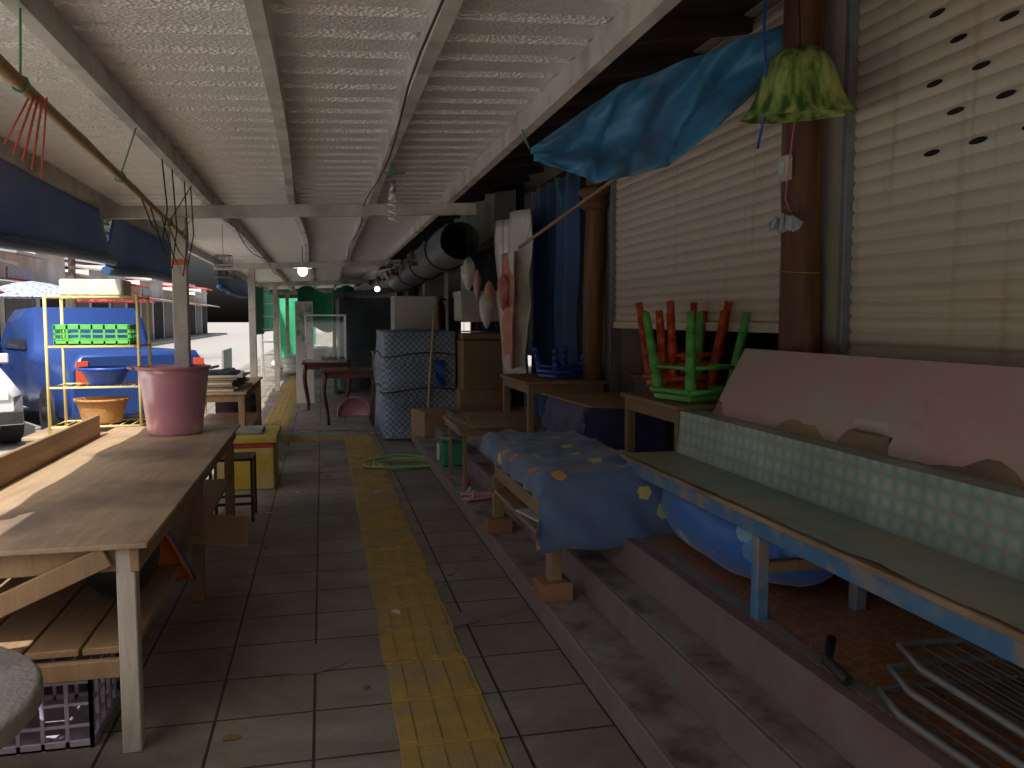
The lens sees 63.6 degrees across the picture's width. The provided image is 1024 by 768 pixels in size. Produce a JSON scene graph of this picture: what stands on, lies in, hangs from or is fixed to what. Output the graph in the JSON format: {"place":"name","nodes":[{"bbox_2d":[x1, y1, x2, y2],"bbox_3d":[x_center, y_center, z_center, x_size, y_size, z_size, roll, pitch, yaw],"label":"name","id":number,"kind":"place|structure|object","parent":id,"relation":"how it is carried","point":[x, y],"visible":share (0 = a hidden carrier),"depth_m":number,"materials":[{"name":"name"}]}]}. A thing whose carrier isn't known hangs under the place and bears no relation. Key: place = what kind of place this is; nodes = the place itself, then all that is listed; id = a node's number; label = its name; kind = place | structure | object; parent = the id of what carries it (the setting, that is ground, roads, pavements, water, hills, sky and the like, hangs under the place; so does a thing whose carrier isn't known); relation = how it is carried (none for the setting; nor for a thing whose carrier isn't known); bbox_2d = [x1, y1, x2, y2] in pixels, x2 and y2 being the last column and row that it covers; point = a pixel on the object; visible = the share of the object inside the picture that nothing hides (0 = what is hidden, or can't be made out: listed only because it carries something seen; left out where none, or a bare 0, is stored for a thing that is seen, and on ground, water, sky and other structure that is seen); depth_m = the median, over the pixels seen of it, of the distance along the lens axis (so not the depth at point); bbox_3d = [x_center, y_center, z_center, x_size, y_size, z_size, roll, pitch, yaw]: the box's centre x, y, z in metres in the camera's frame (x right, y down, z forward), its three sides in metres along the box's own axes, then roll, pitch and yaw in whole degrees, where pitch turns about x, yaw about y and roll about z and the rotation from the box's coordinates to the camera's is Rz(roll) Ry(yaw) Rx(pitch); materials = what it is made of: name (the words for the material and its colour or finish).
{"place":"outdoors","nodes":[
{"label":"outdoors","id":0,"kind":"place"},
{"bbox_2d":[151,333,226,345],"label":"side pavement","id":1,"kind":"structure","parent":0,"point":[157,342],"depth_m":62.14,"materials":[{"name":"concrete"}]},
{"bbox_2d":[0,248,218,341],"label":"shop houses","id":2,"kind":"structure","parent":1,"relation":"on","point":[16,266],"depth_m":43.57,"materials":[{"name":"beige paint"}]},
{"bbox_2d":[216,394,255,425],"bbox_3d":[-3.509,0.364,10.542,0.440,0.520,0.600,-1,5,-13],"label":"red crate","id":3,"kind":"object","parent":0,"point":[238,412],"visible":0.07,"depth_m":10.29,"materials":[{"name":"plastic"}]},
{"bbox_2d":[215,389,255,411],"bbox_3d":[-3.470,0.222,10.507,0.504,0.319,0.664,-1,5,-13],"label":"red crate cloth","id":4,"kind":"object","parent":3,"relation":"on","point":[250,402],"visible":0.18,"depth_m":10.21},
{"bbox_2d":[0,322,531,454],"bbox_3d":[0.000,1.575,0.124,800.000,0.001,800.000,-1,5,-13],"label":"ground","id":5,"kind":"structure","parent":0,"point":[235,338],"depth_m":44.33,"materials":[{"name":"concrete"}]},
{"bbox_2d":[0,353,23,443],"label":"white car","id":6,"kind":"object","parent":5,"relation":"on","point":[11,416],"visible":0.99,"depth_m":9.94,"materials":[{"name":"paint"}]},
{"bbox_2d":[0,281,155,307],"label":"stall umbrellas","id":7,"kind":"object","parent":5,"relation":"on","point":[31,290],"visible":0.26,"depth_m":22.84,"materials":[{"name":"fabric"}]},
{"bbox_2d":[68,220,110,306],"bbox_3d":[-15.200,-4.756,28.663,6.038,7.927,6.844,-1,5,-13],"label":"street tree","id":8,"kind":"object","parent":5,"relation":"on","point":[71,275],"visible":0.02,"depth_m":28.21,"materials":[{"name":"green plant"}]},
{"bbox_2d":[0,307,204,429],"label":"blue pickup truck","id":9,"kind":"object","parent":5,"relation":"on","point":[22,345],"visible":0.47,"depth_m":11.52,"materials":[{"name":"paint"}]},
{"bbox_2d":[209,348,234,369],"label":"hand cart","id":10,"kind":"structure","parent":5,"relation":"on","point":[226,358],"depth_m":17.78,"materials":[{"name":"metal"}]},
{"bbox_2d":[238,348,273,369],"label":"kerb","id":11,"kind":"structure","parent":5,"relation":"on","point":[246,365],"depth_m":27.22,"materials":[{"name":"concrete"}]},
{"bbox_2d":[65,220,470,321],"label":"sky","id":12,"kind":"structure","parent":0,"point":[201,273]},
{"bbox_2d":[0,350,646,767],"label":"pavement","id":13,"kind":"structure","parent":0,"point":[208,684],"depth_m":3.67,"materials":[{"name":"tile"}]},
{"bbox_2d":[0,646,43,748],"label":"round stool","id":14,"kind":"object","parent":13,"relation":"on","point":[21,687],"visible":1,"depth_m":2.16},
{"bbox_2d":[0,653,120,756],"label":"plastic crate","id":15,"kind":"object","parent":13,"relation":"on","point":[67,720],"visible":0.39,"depth_m":2.87,"materials":[{"name":"plastic"}]},
{"bbox_2d":[21,424,145,443],"bbox_3d":[-2.932,0.657,5.928,0.840,0.660,0.610,-1,5,-13],"label":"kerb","id":16,"kind":"object","parent":13,"relation":"on","point":[36,436],"visible":0.16,"depth_m":5.72,"materials":[{"name":"brown concrete"}]},
{"bbox_2d":[42,294,151,434],"bbox_3d":[-2.906,-0.150,5.840,0.602,0.958,0.392,-1,5,-13],"label":"metal shelf rack","id":17,"kind":"object","parent":16,"relation":"on","point":[136,297],"visible":0.74,"depth_m":5.71,"materials":[{"name":"metal"}]},
{"bbox_2d":[53,279,136,423],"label":"baskets","id":18,"kind":"object","parent":17,"relation":"on","point":[109,409],"visible":0.89,"depth_m":5.70,"materials":[{"name":"plastic"}]},
{"bbox_2d":[0,415,239,752],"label":"wooden table","id":19,"kind":"object","parent":13,"relation":"on","point":[81,501],"visible":0.91,"depth_m":3.16,"materials":[{"name":"brown wood"}]},
{"bbox_2d":[86,545,159,596],"bbox_3d":[-1.566,0.687,3.317,0.276,0.320,0.400,-1,5,-13],"label":"bowl","id":20,"kind":"object","parent":19,"relation":"on","point":[104,583],"visible":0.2,"depth_m":3.19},
{"bbox_2d":[126,364,218,435],"bbox_3d":[-2.161,0.098,5.295,0.452,0.432,0.451,3,5,32],"label":"pink tub","id":21,"kind":"object","parent":19,"relation":"on","point":[173,399],"visible":0.98,"depth_m":5.14,"materials":[{"name":"plastic"}]},
{"bbox_2d":[158,531,195,583],"bbox_3d":[-1.699,0.702,3.893,0.412,0.513,0.543,-1,5,-13],"label":"sign board","id":22,"kind":"object","parent":19,"relation":"on","point":[171,552],"visible":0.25,"depth_m":3.70,"materials":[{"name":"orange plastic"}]},
{"bbox_2d":[184,514,248,546],"bbox_3d":[-1.566,0.776,4.420,0.298,0.049,0.650,-1,5,-17],"label":"cardboard box","id":23,"kind":"object","parent":19,"relation":"on","point":[227,530],"visible":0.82,"depth_m":4.35,"materials":[{"name":"cardboard"}]},
{"bbox_2d":[170,217,289,391],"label":"canopy columns","id":24,"kind":"structure","parent":13,"relation":"on","point":[181,319],"depth_m":5.42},
{"bbox_2d":[171,259,188,265],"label":"tape band column","id":25,"kind":"structure","parent":24,"relation":"attached to","point":[180,261],"depth_m":5.36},
{"bbox_2d":[99,203,476,294],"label":"canopy beams","id":26,"kind":"structure","parent":24,"relation":"on","point":[265,211],"depth_m":5.61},
{"bbox_2d":[0,0,630,289],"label":"canopy roof","id":27,"kind":"structure","parent":26,"relation":"on","point":[188,75],"depth_m":3.21,"materials":[{"name":"metal"}]},
{"bbox_2d":[0,0,681,291],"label":"canopy purlins","id":28,"kind":"object","parent":27,"relation":"attached to","point":[52,30],"visible":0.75,"depth_m":3.01,"materials":[{"name":"metal"}]},
{"bbox_2d":[0,8,204,276],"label":"bamboo pole","id":29,"kind":"object","parent":28,"relation":"attached to","point":[19,82],"visible":0.99,"depth_m":2.44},
{"bbox_2d":[0,157,247,297],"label":"awning","id":30,"kind":"object","parent":28,"relation":"attached to","point":[38,215],"visible":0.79,"depth_m":4.83,"materials":[{"name":"fabric"}]},
{"bbox_2d":[214,224,232,277],"bbox_3d":[-1.877,-0.862,5.367,0.116,0.343,0.116,-1,5,-13],"label":"hanging basket","id":31,"kind":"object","parent":28,"relation":"hanging from","point":[217,266],"depth_m":5.36,"materials":[{"name":"metal"}]},
{"bbox_2d":[293,246,311,275],"bbox_3d":[-2.195,-1.285,8.656,0.200,0.313,0.200,-1,5,-13],"label":"bulb with shade","id":32,"kind":"object","parent":28,"relation":"attached to","point":[302,267],"visible":1,"depth_m":8.63,"materials":[{"name":"white glass"}]},
{"bbox_2d":[222,0,444,289],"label":"cable","id":33,"kind":"object","parent":28,"relation":"attached to","point":[425,41],"visible":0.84,"depth_m":2.95,"materials":[{"name":"rubber"}]},
{"bbox_2d":[381,163,404,223],"bbox_3d":[-0.604,-0.965,4.187,0.121,0.296,0.062,-1,5,-13],"label":"light bulb","id":34,"kind":"object","parent":28,"relation":"hanging from","point":[393,196],"visible":1,"depth_m":4.17,"materials":[{"name":"glass"}]},
{"bbox_2d":[368,251,417,288],"bbox_3d":[-2.042,-1.745,13.297,0.296,0.160,8.072,-1,5,-13],"label":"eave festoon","id":35,"kind":"object","parent":28,"relation":"attached to","point":[401,264],"visible":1,"depth_m":11.15,"materials":[{"name":"brown fabric"}]},
{"bbox_2d":[203,377,262,425],"bbox_3d":[-3.193,0.369,9.072,0.740,0.740,2.240,-1,5,-13],"label":"stall table","id":36,"kind":"object","parent":13,"relation":"on","point":[240,396],"visible":0.32,"depth_m":9.21,"materials":[{"name":"brown wood"}]},
{"bbox_2d":[207,370,251,391],"bbox_3d":[-3.079,-0.037,8.537,0.682,0.150,1.027,-1,5,-13],"label":"stack of books","id":37,"kind":"object","parent":36,"relation":"on","point":[224,383],"visible":0.5,"depth_m":8.10,"materials":[{"name":"paper"}]},
{"bbox_2d":[208,368,245,387],"bbox_3d":[-3.005,-0.052,8.460,0.498,0.197,0.699,-1,5,-13],"label":"dark cloth","id":38,"kind":"object","parent":37,"relation":"on","point":[224,371],"visible":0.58,"depth_m":8.25,"materials":[{"name":"fabric"}]},
{"bbox_2d":[209,452,256,521],"bbox_3d":[-2.029,0.750,6.024,0.300,0.460,0.300,-1,5,-13],"label":"stool","id":39,"kind":"object","parent":13,"relation":"on","point":[246,456],"visible":0.5,"depth_m":5.97,"materials":[{"name":"wood"}]},
{"bbox_2d":[217,425,280,490],"bbox_3d":[-2.340,0.632,7.333,0.540,0.490,0.760,-1,5,-13],"label":"yellow box","id":40,"kind":"object","parent":13,"relation":"on","point":[261,441],"visible":0.66,"depth_m":7.02,"materials":[{"name":"paint"}]},
{"bbox_2d":[260,297,281,380],"bbox_3d":[-5.742,-1.076,19.671,0.430,1.979,0.958,-1,5,-13],"label":"aluminium ladder","id":41,"kind":"object","parent":13,"relation":"on","point":[262,341],"visible":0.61,"depth_m":19.46,"materials":[{"name":"metal"}]},
{"bbox_2d":[271,354,295,374],"bbox_3d":[-5.553,-0.696,22.985,1.936,0.700,3.689,-2,5,-22],"label":"sack pile","id":42,"kind":"object","parent":13,"relation":"on","point":[288,362],"visible":0.24,"depth_m":21.71,"materials":[{"name":"fabric"}]},
{"bbox_2d":[256,285,353,358],"bbox_3d":[-5.537,-1.466,22.455,2.349,2.300,8.338,-1,5,-13],"label":"green shade netting","id":43,"kind":"object","parent":13,"relation":"on","point":[322,303],"visible":0.42,"depth_m":21.26,"materials":[{"name":"fabric"}]},
{"bbox_2d":[295,301,314,403],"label":"pillar","id":44,"kind":"structure","parent":13,"relation":"on","point":[302,308],"depth_m":14.15,"materials":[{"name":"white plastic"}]},
{"bbox_2d":[301,360,351,409],"bbox_3d":[-3.022,0.011,13.508,0.780,0.761,0.860,-1,5,-13],"label":"table","id":45,"kind":"object","parent":13,"relation":"on","point":[313,366],"visible":0.84,"depth_m":13.12,"materials":[{"name":"wood"}]},
{"bbox_2d":[304,315,346,361],"bbox_3d":[-3.021,-0.744,13.397,0.644,0.758,0.524,-1,5,-13],"label":"glass display case","id":46,"kind":"object","parent":45,"relation":"on","point":[325,338],"visible":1,"depth_m":13.15,"materials":[{"name":"glass"}]},
{"bbox_2d":[332,290,336,394],"bbox_3d":[-3.504,-0.833,16.315,0.060,2.000,1.000,-1,5,-13],"label":"pole","id":47,"kind":"object","parent":13,"relation":"on","point":[334,313],"visible":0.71,"depth_m":15.79,"materials":[{"name":"metal"}]},
{"bbox_2d":[312,423,366,431],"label":"drain cover slab","id":48,"kind":"structure","parent":13,"relation":"on","point":[338,427],"depth_m":10.98,"materials":[{"name":"concrete"}]},
{"bbox_2d":[321,367,375,424],"bbox_3d":[-2.256,0.168,11.509,0.780,0.761,0.710,-1,5,-13],"label":"table","id":49,"kind":"object","parent":13,"relation":"on","point":[350,372],"visible":0.81,"depth_m":11.20,"materials":[{"name":"wood"}]},
{"bbox_2d":[222,394,479,740],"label":"floor stains and litter","id":50,"kind":"object","parent":13,"relation":"on","point":[315,658],"visible":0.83,"depth_m":3.57,"materials":[{"name":"liquid"}]},
{"bbox_2d":[337,396,369,416],"bbox_3d":[-2.357,0.436,12.379,0.524,0.499,0.287,-1,5,-13],"label":"plastic basin","id":51,"kind":"object","parent":13,"relation":"on","point":[353,406],"visible":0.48,"depth_m":12.45,"materials":[{"name":"plastic"}]},
{"bbox_2d":[330,283,420,388],"bbox_3d":[-3.299,-1.185,19.524,1.900,2.200,5.000,-1,5,-13],"label":"tarp stall","id":52,"kind":"object","parent":13,"relation":"on","point":[366,318],"visible":0.42,"depth_m":17.40,"materials":[{"name":"fabric"}]},
{"bbox_2d":[263,375,511,767],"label":"tactile strip","id":53,"kind":"object","parent":13,"relation":"on","point":[443,718],"visible":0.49,"depth_m":3.72,"materials":[{"name":"tile"}]},
{"bbox_2d":[363,454,430,469],"bbox_3d":[-0.940,0.635,8.369,1.144,0.320,0.865,-1,5,-13],"label":"garden hose","id":54,"kind":"object","parent":13,"relation":"on","point":[415,458],"visible":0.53,"depth_m":8.36,"materials":[{"name":"rubber"}]},
{"bbox_2d":[381,331,443,440],"bbox_3d":[-1.266,-0.030,10.641,0.790,1.290,1.510,-1,5,-13],"label":"covered goods stack","id":55,"kind":"object","parent":13,"relation":"on","point":[408,331],"visible":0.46,"depth_m":10.57,"materials":[{"name":"cardboard"}]},
{"bbox_2d":[373,328,455,438],"bbox_3d":[-1.290,-0.059,10.596,0.899,1.295,1.625,-1,5,-13],"label":"checked tarp cover","id":56,"kind":"object","parent":55,"relation":"on","point":[401,363],"visible":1,"depth_m":9.84,"materials":[{"name":"blue fabric"}]},
{"bbox_2d":[435,360,445,385],"bbox_3d":[-0.857,-0.132,9.855,0.120,0.310,0.124,-1,5,-13],"label":"blue patch","id":57,"kind":"object","parent":56,"relation":"on","point":[440,370],"visible":1,"depth_m":9.82,"materials":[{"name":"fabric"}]},
{"bbox_2d":[390,296,436,329],"bbox_3d":[-1.444,-0.397,12.181,0.620,1.780,0.620,-1,5,-13],"label":"box","id":58,"kind":"object","parent":13,"relation":"on","point":[407,312],"visible":0.29,"depth_m":11.85,"materials":[{"name":"cardboard"}]},
{"bbox_2d":[427,310,434,406],"bbox_3d":[-1.004,-0.095,9.813,0.214,1.552,0.134,-1,5,-13],"label":"wooden stick","id":59,"kind":"object","parent":13,"relation":"on","point":[431,354],"visible":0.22,"depth_m":9.82,"materials":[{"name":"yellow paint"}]},
{"bbox_2d":[411,406,451,441],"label":"cardboard boxes by stack","id":60,"kind":"object","parent":13,"relation":"on","point":[424,420],"visible":0.16,"depth_m":9.43,"materials":[{"name":"cardboard"}]},
{"bbox_2d":[392,184,523,406],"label":"shop wall","id":61,"kind":"structure","parent":13,"relation":"on","point":[446,284],"depth_m":11.14,"materials":[{"name":"paint"}]},
{"bbox_2d":[455,333,502,407],"bbox_3d":[-0.396,0.022,10.047,0.600,1.280,0.700,-1,5,-13],"label":"cardboard box","id":62,"kind":"object","parent":13,"relation":"on","point":[478,370],"visible":0.57,"depth_m":9.71,"materials":[{"name":"cardboard"}]},
{"bbox_2d":[457,321,499,331],"bbox_3d":[-0.390,-0.694,9.966,0.468,0.131,0.458,-1,5,-13],"label":"shelf","id":63,"kind":"object","parent":62,"relation":"on","point":[477,331],"visible":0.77,"depth_m":9.74,"materials":[{"name":"metal"}]},
{"bbox_2d":[453,291,498,320],"bbox_3d":[-0.394,-0.937,9.962,0.560,0.355,0.540,-1,5,-13],"label":"box","id":64,"kind":"object","parent":63,"relation":"on","point":[466,305],"visible":0.63,"depth_m":9.69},
{"bbox_2d":[414,409,961,767],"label":"steps","id":65,"kind":"structure","parent":13,"relation":"on","point":[674,666],"depth_m":2.90,"materials":[{"name":"paint"}]},
{"bbox_2d":[437,434,462,466],"bbox_3d":[-0.557,0.607,7.586,0.250,0.271,0.240,-1,5,-13],"label":"container","id":66,"kind":"object","parent":65,"relation":"on","point":[443,452],"visible":0.71,"depth_m":7.50,"materials":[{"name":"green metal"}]},
{"bbox_2d":[460,476,491,500],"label":"sandals","id":67,"kind":"object","parent":65,"relation":"on","point":[474,495],"visible":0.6,"depth_m":6.23,"materials":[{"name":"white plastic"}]},
{"bbox_2d":[442,411,541,490],"bbox_3d":[-0.130,0.531,6.809,0.760,0.546,0.930,-1,5,-13],"label":"wooden table","id":68,"kind":"object","parent":65,"relation":"on","point":[464,426],"visible":0.7,"depth_m":6.53,"materials":[{"name":"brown wood"}]},
{"bbox_2d":[483,460,572,602],"bbox_3d":[0.269,0.677,4.628,0.600,0.596,1.450,-1,5,-13],"label":"table","id":69,"kind":"object","parent":65,"relation":"on","point":[554,584],"visible":0.41,"depth_m":4.41,"materials":[{"name":"brown wood"}]},
{"bbox_2d":[516,508,538,521],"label":"papers on shelf","id":70,"kind":"object","parent":69,"relation":"on","point":[529,513],"visible":0.24,"depth_m":4.47,"materials":[{"name":"paper"}]},
{"bbox_2d":[480,429,675,553],"bbox_3d":[0.287,0.555,4.584,0.711,0.458,1.506,-1,5,-13],"label":"tablecloth","id":71,"kind":"object","parent":69,"relation":"on","point":[591,493],"visible":0.89,"depth_m":3.91,"materials":[{"name":"fabric"}]},
{"bbox_2d":[371,351,374,366],"bbox_3d":[-2.353,-0.179,15.344,0.490,0.850,0.540,-1,5,-13],"label":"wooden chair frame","id":72,"kind":"object","parent":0,"point":[373,355],"visible":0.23,"depth_m":15.33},
{"bbox_2d":[451,407,1023,767],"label":"shop floor","id":73,"kind":"structure","parent":0,"point":[812,617],"depth_m":2.70,"materials":[{"name":"tile"}]},
{"bbox_2d":[500,373,606,432],"bbox_3d":[0.315,0.223,6.727,0.640,0.560,0.940,-1,5,-13],"label":"dark table","id":74,"kind":"object","parent":73,"relation":"on","point":[531,385],"visible":0.68,"depth_m":6.30,"materials":[{"name":"wood"}]},
{"bbox_2d":[532,346,582,378],"bbox_3d":[0.386,-0.177,6.609,0.338,0.245,0.338,-3,5,-30],"label":"blue stool","id":75,"kind":"object","parent":74,"relation":"on","point":[555,369],"visible":0.91,"depth_m":6.54,"materials":[{"name":"plastic"}]},
{"bbox_2d":[531,172,581,428],"bbox_3d":[0.381,-0.663,7.336,0.128,2.230,1.352,-1,5,-13],"label":"blue curtain","id":76,"kind":"object","parent":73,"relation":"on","point":[556,265],"visible":0.63,"depth_m":7.14,"materials":[{"name":"fabric"}]},
{"bbox_2d":[621,392,717,452],"bbox_3d":[0.949,0.375,4.544,0.460,0.600,0.790,-1,5,-13],"label":"table","id":77,"kind":"object","parent":73,"relation":"on","point":[647,403],"visible":0.4,"depth_m":4.44,"materials":[{"name":"wood"}]},
{"bbox_2d":[644,310,727,392],"bbox_3d":[0.956,-0.177,4.651,0.397,0.474,0.399,0,5,-4],"label":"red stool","id":78,"kind":"object","parent":77,"relation":"on","point":[712,375],"visible":0.41,"depth_m":4.49,"materials":[{"name":"plastic"}]},
{"bbox_2d":[635,301,731,387],"bbox_3d":[0.956,-0.227,4.647,0.396,0.473,0.400,-2,5,-19],"label":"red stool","id":79,"kind":"object","parent":78,"relation":"on","point":[675,378],"visible":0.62,"depth_m":4.51,"materials":[{"name":"plastic"}]},
{"bbox_2d":[642,311,750,402],"bbox_3d":[0.967,-0.151,4.378,0.408,0.464,0.408,-2,5,-27],"label":"green stool","id":80,"kind":"object","parent":77,"relation":"on","point":[690,393],"visible":0.81,"depth_m":4.29,"materials":[{"name":"plastic"}]},
{"bbox_2d":[582,0,826,378],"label":"log posts","id":81,"kind":"object","parent":73,"relation":"on","point":[799,329],"visible":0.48,"depth_m":3.62,"materials":[{"name":"brown wood"}]},
{"bbox_2d":[766,121,803,233],"bbox_3d":[1.165,-0.860,3.482,0.127,0.435,0.208,-2,5,-21],"label":"hanging cord","id":82,"kind":"object","parent":81,"relation":"attached to","point":[783,223],"visible":1,"depth_m":3.49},
{"bbox_2d":[777,154,792,181],"bbox_3d":[1.188,-0.941,3.605,0.037,0.110,0.080,-1,5,-13],"label":"switch box on post","id":83,"kind":"object","parent":81,"relation":"attached to","point":[783,161],"visible":0.96,"depth_m":3.58,"materials":[{"name":"plastic"}]},
{"bbox_2d":[779,270,822,272],"bbox_3d":[1.284,-0.500,3.682,0.190,0.024,0.190,-1,5,-13],"label":"wire band","id":84,"kind":"object","parent":81,"relation":"attached to","point":[801,272],"visible":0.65,"depth_m":3.60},
{"bbox_2d":[452,409,982,766],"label":"step edge","id":85,"kind":"object","parent":73,"relation":"on","point":[859,686],"visible":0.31,"depth_m":2.72,"materials":[{"name":"concrete"}]},
{"bbox_2d":[661,471,833,586],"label":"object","id":86,"kind":"object","parent":73,"relation":"on","point":[725,544],"visible":0.41,"depth_m":3.17,"materials":[{"name":"plastic"}]},
{"bbox_2d":[516,0,1023,393],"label":"shop building","id":87,"kind":"structure","parent":73,"relation":"on","point":[922,222],"depth_m":3.35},
{"bbox_2d":[387,222,480,291],"bbox_3d":[-1.295,-1.712,11.917,0.530,0.543,6.800,-1,5,-13],"label":"duct","id":88,"kind":"object","parent":87,"relation":"attached to","point":[437,251],"visible":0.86,"depth_m":9.82,"materials":[{"name":"grey metal"}]},
{"bbox_2d":[462,204,508,328],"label":"hanging plastic bags","id":89,"kind":"object","parent":88,"relation":"attached to","point":[471,276],"visible":0.99,"depth_m":7.51,"materials":[{"name":"plastic"}]},
{"bbox_2d":[437,296,446,331],"bbox_3d":[-1.076,-1.046,12.655,0.148,0.600,0.163,-1,5,-13],"label":"fire extinguisher","id":90,"kind":"object","parent":87,"relation":"attached to","point":[441,316],"visible":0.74,"depth_m":12.59,"materials":[{"name":"red metal"}]},
{"bbox_2d":[501,208,515,368],"bbox_3d":[-0.035,-0.870,7.538,0.054,1.451,0.500,-2,5,-19],"label":"hanging cloth","id":91,"kind":"object","parent":87,"relation":"attached to","point":[507,334],"visible":0.81,"depth_m":7.55,"materials":[{"name":"fabric"}]},
{"bbox_2d":[494,209,533,373],"bbox_3d":[0.006,-0.803,7.656,0.176,1.500,1.001,-1,5,-13],"label":"curtain","id":92,"kind":"object","parent":87,"relation":"attached to","point":[511,233],"visible":0.71,"depth_m":7.40,"materials":[{"name":"fabric"}]},
{"bbox_2d":[518,165,616,248],"bbox_3d":[0.382,-1.332,5.411,0.204,0.694,2.453,-1,5,-13],"label":"wooden pole","id":93,"kind":"object","parent":87,"relation":"attached to","point":[573,208],"visible":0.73,"depth_m":5.56,"materials":[{"name":"wood"}]},
{"bbox_2d":[378,0,762,269],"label":"shop eave roof","id":94,"kind":"structure","parent":87,"relation":"attached to","point":[681,30],"depth_m":4.77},
{"bbox_2d":[578,185,609,211],"bbox_3d":[0.643,-1.433,6.415,0.260,0.190,0.260,-1,5,-13],"label":"carved post capital","id":95,"kind":"object","parent":87,"relation":"attached to","point":[599,200],"visible":0.73,"depth_m":6.32,"materials":[{"name":"brown wood"}]},
{"bbox_2d":[521,24,782,182],"bbox_3d":[0.669,-1.383,3.673,1.276,0.982,0.232,0,5,-3],"label":"tarp","id":96,"kind":"object","parent":87,"relation":"hanging from","point":[667,116],"visible":0.91,"depth_m":3.68,"materials":[{"name":"plastic"}]},
{"bbox_2d":[756,0,767,148],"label":"rope","id":97,"kind":"object","parent":87,"relation":"hanging from","point":[765,65],"visible":0.86,"depth_m":3.22,"materials":[{"name":"fabric"}]},
{"bbox_2d":[739,0,858,123],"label":"hanging lamp","id":98,"kind":"object","parent":87,"relation":"attached to","point":[801,83],"visible":0.99,"depth_m":3.14,"materials":[{"name":"fabric"}]},
{"bbox_2d":[620,348,1023,668],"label":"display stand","id":99,"kind":"object","parent":73,"relation":"on","point":[899,482],"visible":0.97,"depth_m":2.64,"materials":[{"name":"tile"}]},
{"bbox_2d":[821,635,1023,767],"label":"metal rack","id":100,"kind":"object","parent":73,"relation":"on","point":[1007,721],"visible":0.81,"depth_m":2.11,"materials":[{"name":"grey metal"}]},
{"bbox_3d":[0.651,0.349,5.760,0.540,0.460,0.890,-1,5,-13],"label":"navy tablecloth","id":101,"kind":"object","parent":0,"visible":0},
{"bbox_2d":[540,397,670,452],"bbox_3d":[0.619,0.398,5.756,0.606,0.591,1.021,-1,5,-13],"label":"blue cloth","id":102,"kind":"object","parent":101,"relation":"on","point":[606,427],"visible":0.3,"depth_m":5.30,"materials":[{"name":"fabric"}]},
{"bbox_2d":[541,392,624,407],"bbox_3d":[0.633,0.107,5.685,0.600,0.045,0.850,-2,5,-20],"label":"tabletop","id":103,"kind":"object","parent":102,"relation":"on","point":[604,400],"visible":0.7,"depth_m":5.65,"materials":[{"name":"wood"}]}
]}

